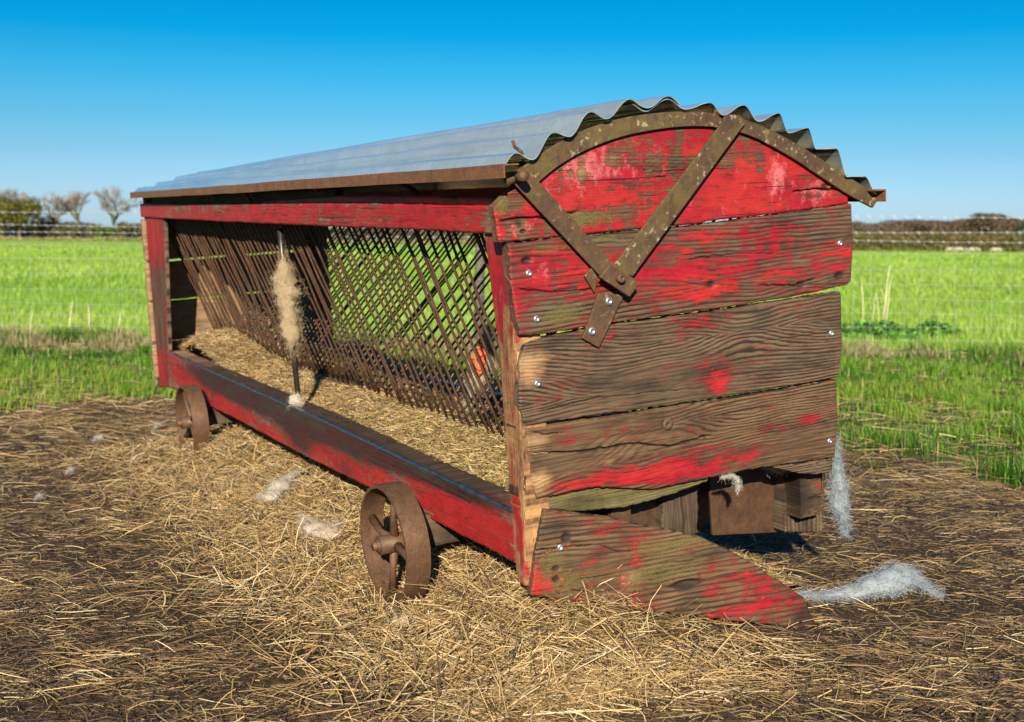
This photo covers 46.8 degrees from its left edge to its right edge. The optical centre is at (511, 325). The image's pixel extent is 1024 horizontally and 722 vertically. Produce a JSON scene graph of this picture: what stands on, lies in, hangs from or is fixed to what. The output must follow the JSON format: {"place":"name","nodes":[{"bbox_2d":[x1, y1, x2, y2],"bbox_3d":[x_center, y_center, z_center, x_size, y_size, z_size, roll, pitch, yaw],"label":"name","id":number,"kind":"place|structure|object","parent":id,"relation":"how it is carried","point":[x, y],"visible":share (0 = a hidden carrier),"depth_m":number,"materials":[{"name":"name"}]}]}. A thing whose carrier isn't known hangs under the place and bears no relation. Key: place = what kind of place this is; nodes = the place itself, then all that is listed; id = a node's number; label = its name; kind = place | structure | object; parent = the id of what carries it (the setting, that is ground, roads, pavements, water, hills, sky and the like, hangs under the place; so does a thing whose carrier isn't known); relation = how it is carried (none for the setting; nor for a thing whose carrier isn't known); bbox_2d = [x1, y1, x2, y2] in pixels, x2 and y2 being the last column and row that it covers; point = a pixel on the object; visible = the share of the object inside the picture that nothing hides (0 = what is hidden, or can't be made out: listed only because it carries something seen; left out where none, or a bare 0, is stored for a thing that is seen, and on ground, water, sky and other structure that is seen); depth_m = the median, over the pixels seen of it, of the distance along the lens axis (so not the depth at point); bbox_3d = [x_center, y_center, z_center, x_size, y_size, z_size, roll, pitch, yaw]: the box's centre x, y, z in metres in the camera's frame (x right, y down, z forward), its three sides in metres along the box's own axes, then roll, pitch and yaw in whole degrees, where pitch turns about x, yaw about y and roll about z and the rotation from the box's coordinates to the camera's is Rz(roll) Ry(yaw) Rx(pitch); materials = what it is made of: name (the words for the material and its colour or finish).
{"place":"outdoors","nodes":[
{"label":"outdoors","id":0,"kind":"place"},
{"bbox_2d":[0,236,1023,721],"bbox_3d":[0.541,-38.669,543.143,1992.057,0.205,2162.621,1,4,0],"label":"ground","id":1,"kind":"structure","parent":0,"point":[824,540],"depth_m":3.26,"materials":[{"name":"soil"}]},
{"bbox_2d":[0,187,15,239],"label":"bare tree","id":2,"kind":"object","parent":1,"relation":"on","point":[7,192],"visible":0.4,"depth_m":245.16,"materials":[{"name":"brown plant"}]},
{"bbox_2d":[6,188,27,239],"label":"bare tree","id":3,"kind":"object","parent":1,"relation":"on","point":[17,199],"visible":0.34,"depth_m":249.08,"materials":[{"name":"brown plant"}]},
{"bbox_2d":[0,195,61,236],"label":"leafy tree","id":4,"kind":"object","parent":1,"relation":"on","point":[18,220],"visible":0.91,"depth_m":225.25,"materials":[{"name":"green plant"}]},
{"bbox_2d":[30,221,59,237],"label":"thicket","id":5,"kind":"object","parent":1,"relation":"on","point":[40,229],"visible":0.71,"depth_m":229.47,"materials":[{"name":"brown plant"}]},
{"bbox_2d":[39,191,81,237],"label":"bare tree","id":6,"kind":"object","parent":1,"relation":"on","point":[57,206],"visible":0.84,"depth_m":232.46,"materials":[{"name":"brown plant"}]},
{"bbox_2d":[63,463,78,474],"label":"wool tuft","id":7,"kind":"object","parent":1,"relation":"on","point":[72,470],"visible":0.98,"depth_m":5.04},
{"bbox_2d":[53,191,91,237],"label":"bare tree","id":8,"kind":"object","parent":1,"relation":"on","point":[75,202],"visible":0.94,"depth_m":233.36,"materials":[{"name":"grey plant"}]},
{"bbox_2d":[51,223,104,237],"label":"thicket","id":9,"kind":"object","parent":1,"relation":"on","point":[76,229],"visible":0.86,"depth_m":225.75,"materials":[{"name":"brown plant"}]},
{"bbox_2d":[88,305,89,327],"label":"dry stalk","id":10,"kind":"object","parent":1,"relation":"on","point":[88,317],"visible":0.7,"depth_m":11.97,"materials":[{"name":"beige plant"}]},
{"bbox_2d":[91,225,117,240],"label":"thicket","id":11,"kind":"object","parent":1,"relation":"on","point":[107,229],"visible":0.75,"depth_m":225.55,"materials":[{"name":"green plant"}]},
{"bbox_2d":[90,183,142,240],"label":"bare tree","id":12,"kind":"object","parent":1,"relation":"on","point":[108,210],"visible":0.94,"depth_m":229.44,"materials":[{"name":"grey plant"}]},
{"bbox_2d":[116,221,141,237],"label":"thicket","id":13,"kind":"object","parent":1,"relation":"on","point":[135,229],"visible":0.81,"depth_m":230.32,"materials":[{"name":"brown plant"}]},
{"bbox_2d":[0,221,471,242],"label":"field hedge","id":14,"kind":"object","parent":1,"relation":"on","point":[26,234],"visible":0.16,"depth_m":237.65,"materials":[{"name":"brown plant"}]},
{"bbox_2d":[0,236,472,243],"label":"dry verge","id":15,"kind":"structure","parent":1,"relation":"on","point":[61,238],"depth_m":222.38,"materials":[{"name":"beige plant"}]},
{"bbox_2d":[130,96,885,626],"bbox_3d":[-0.489,-0.038,4.729,1.320,1.418,4.140,-7,8,-29],"label":"hay feeder","id":16,"kind":"object","parent":1,"relation":"on","point":[598,494],"visible":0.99,"depth_m":3.11,"materials":[{"name":"brown wood"}]},
{"bbox_2d":[266,243,306,360],"bbox_3d":[-0.829,-0.085,4.367,0.157,0.464,0.145,4,6,42],"label":"wool tuft","id":17,"kind":"object","parent":16,"relation":"attached to","point":[287,292],"visible":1,"depth_m":4.34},
{"bbox_2d":[286,391,308,407],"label":"wool tuft","id":18,"kind":"object","parent":16,"relation":"on","point":[296,400],"visible":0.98,"depth_m":4.33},
{"bbox_2d":[456,319,498,411],"bbox_3d":[-0.111,0.144,3.976,0.198,0.365,0.215,1,4,0],"label":"wool tuft","id":19,"kind":"object","parent":16,"relation":"attached to","point":[488,369],"visible":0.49,"depth_m":3.95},
{"bbox_2d":[468,342,489,375],"bbox_3d":[-0.110,0.112,3.939,0.058,0.118,0.070,-1,5,-25],"label":"baler twine","id":20,"kind":"object","parent":16,"relation":"attached to","point":[482,356],"visible":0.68,"depth_m":3.92,"materials":[{"name":"orange plastic"}]},
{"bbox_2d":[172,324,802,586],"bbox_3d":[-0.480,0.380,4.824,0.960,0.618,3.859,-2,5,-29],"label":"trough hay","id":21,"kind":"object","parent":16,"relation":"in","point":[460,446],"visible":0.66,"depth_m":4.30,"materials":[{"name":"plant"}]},
{"bbox_2d":[719,473,742,495],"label":"wool tuft","id":22,"kind":"object","parent":16,"relation":"attached to","point":[735,478],"visible":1,"depth_m":3.12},
{"bbox_2d":[761,466,791,476],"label":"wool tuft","id":23,"kind":"object","parent":16,"relation":"on","point":[776,470],"visible":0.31,"depth_m":3.32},
{"bbox_2d":[822,433,862,538],"bbox_3d":[0.931,0.460,3.358,0.133,0.331,0.128,1,4,0],"label":"wool tuft","id":24,"kind":"object","parent":16,"relation":"hanging from","point":[839,503],"visible":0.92,"depth_m":3.35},
{"bbox_2d":[0,382,1023,721],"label":"ground straw","id":25,"kind":"object","parent":1,"relation":"on","point":[446,600],"visible":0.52,"depth_m":3.08,"materials":[{"name":"beige plant"}]},
{"bbox_2d":[33,492,46,500],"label":"wool tuft","id":26,"kind":"object","parent":25,"relation":"on","point":[39,495],"visible":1,"depth_m":4.54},
{"bbox_2d":[91,431,107,442],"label":"wool tuft","id":27,"kind":"object","parent":25,"relation":"on","point":[96,437],"visible":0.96,"depth_m":5.87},
{"bbox_2d":[146,421,164,430],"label":"wool tuft","id":28,"kind":"object","parent":25,"relation":"on","point":[156,424],"visible":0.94,"depth_m":6.24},
{"bbox_2d":[254,469,304,505],"bbox_3d":[-0.869,0.609,4.307,0.181,0.147,0.274,2,4,14],"label":"wool tuft","id":29,"kind":"object","parent":25,"relation":"on","point":[280,483],"visible":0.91,"depth_m":4.26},
{"bbox_2d":[291,512,354,542],"bbox_3d":[-0.632,0.662,3.832,0.307,0.108,0.199,3,5,35],"label":"wool tuft","id":30,"kind":"object","parent":25,"relation":"on","point":[320,531],"visible":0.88,"depth_m":3.77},
{"bbox_2d":[386,613,415,624],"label":"wool tuft","id":31,"kind":"object","parent":25,"relation":"on","point":[396,618],"visible":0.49,"depth_m":3.06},
{"bbox_2d":[0,320,1023,489],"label":"meadow grass","id":32,"kind":"structure","parent":1,"relation":"on","point":[939,391],"depth_m":8.10,"materials":[{"name":"green plant"}]},
{"bbox_2d":[0,340,1023,478],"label":"grass","id":33,"kind":"object","parent":1,"relation":"on","point":[166,436],"depth_m":6.35,"materials":[{"name":"plant"}]},
{"bbox_2d":[0,211,1023,352],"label":"wire fence","id":34,"kind":"object","parent":1,"relation":"on","point":[479,264],"visible":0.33,"depth_m":11.03,"materials":[{"name":"grey metal"}]},
{"bbox_2d":[0,242,1023,352],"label":"young crop","id":35,"kind":"object","parent":1,"relation":"on","point":[961,291],"visible":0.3,"depth_m":22.05,"materials":[{"name":"green plant"}]},
{"bbox_2d":[471,230,1023,251],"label":"field hedge","id":36,"kind":"object","parent":1,"relation":"on","point":[963,239],"visible":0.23,"depth_m":140.12,"materials":[{"name":"brown plant"}]},
{"bbox_2d":[862,288,863,319],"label":"dry stalk","id":37,"kind":"object","parent":1,"relation":"on","point":[862,303],"visible":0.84,"depth_m":14.19,"materials":[{"name":"beige plant"}]},
{"bbox_2d":[792,559,944,603],"bbox_3d":[1.020,0.767,3.410,0.468,0.161,0.213,0,4,-12],"label":"wool tuft","id":38,"kind":"object","parent":1,"relation":"on","point":[892,579],"visible":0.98,"depth_m":3.39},
{"bbox_2d":[841,319,923,342],"bbox_3d":[3.756,0.052,12.163,1.046,0.257,0.615,1,4,0],"label":"weed clump","id":39,"kind":"object","parent":1,"relation":"on","point":[881,327],"visible":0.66,"depth_m":12.02,"materials":[{"name":"green plant"}]},
{"bbox_2d":[881,267,889,318],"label":"dry stalk","id":40,"kind":"object","parent":1,"relation":"on","point":[885,295],"visible":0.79,"depth_m":14.34,"materials":[{"name":"beige plant"}]},
{"bbox_2d":[886,280,890,320],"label":"dry stalk","id":41,"kind":"object","parent":1,"relation":"on","point":[888,301],"visible":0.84,"depth_m":14.35,"materials":[{"name":"beige plant"}]},
{"bbox_2d":[852,219,925,246],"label":"bare woodland","id":42,"kind":"object","parent":1,"relation":"on","point":[893,226],"visible":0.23,"depth_m":298.03,"materials":[{"name":"brown plant"}]},
{"bbox_2d":[903,218,968,246],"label":"bare woodland","id":43,"kind":"object","parent":1,"relation":"on","point":[940,226],"visible":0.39,"depth_m":287.62,"materials":[{"name":"brown plant"}]},
{"bbox_2d":[914,319,966,338],"bbox_3d":[4.544,0.040,12.644,0.635,0.227,0.483,1,4,0],"label":"weed clump","id":44,"kind":"object","parent":1,"relation":"on","point":[927,324],"visible":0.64,"depth_m":12.54,"materials":[{"name":"green plant"}]},
{"bbox_2d":[959,212,1023,247],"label":"bare woodland","id":45,"kind":"object","parent":1,"relation":"on","point":[999,223],"visible":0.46,"depth_m":267.79,"materials":[{"name":"brown plant"}]},
{"bbox_2d":[1013,222,1023,238],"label":"leafy tree","id":46,"kind":"object","parent":1,"relation":"on","point":[1019,228],"visible":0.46,"depth_m":204.62,"materials":[{"name":"green plant"}]},
{"bbox_2d":[0,0,1023,238],"label":"sky","id":47,"kind":"structure","parent":0,"point":[923,100],"materials":[{"name":"blue"}]}
]}

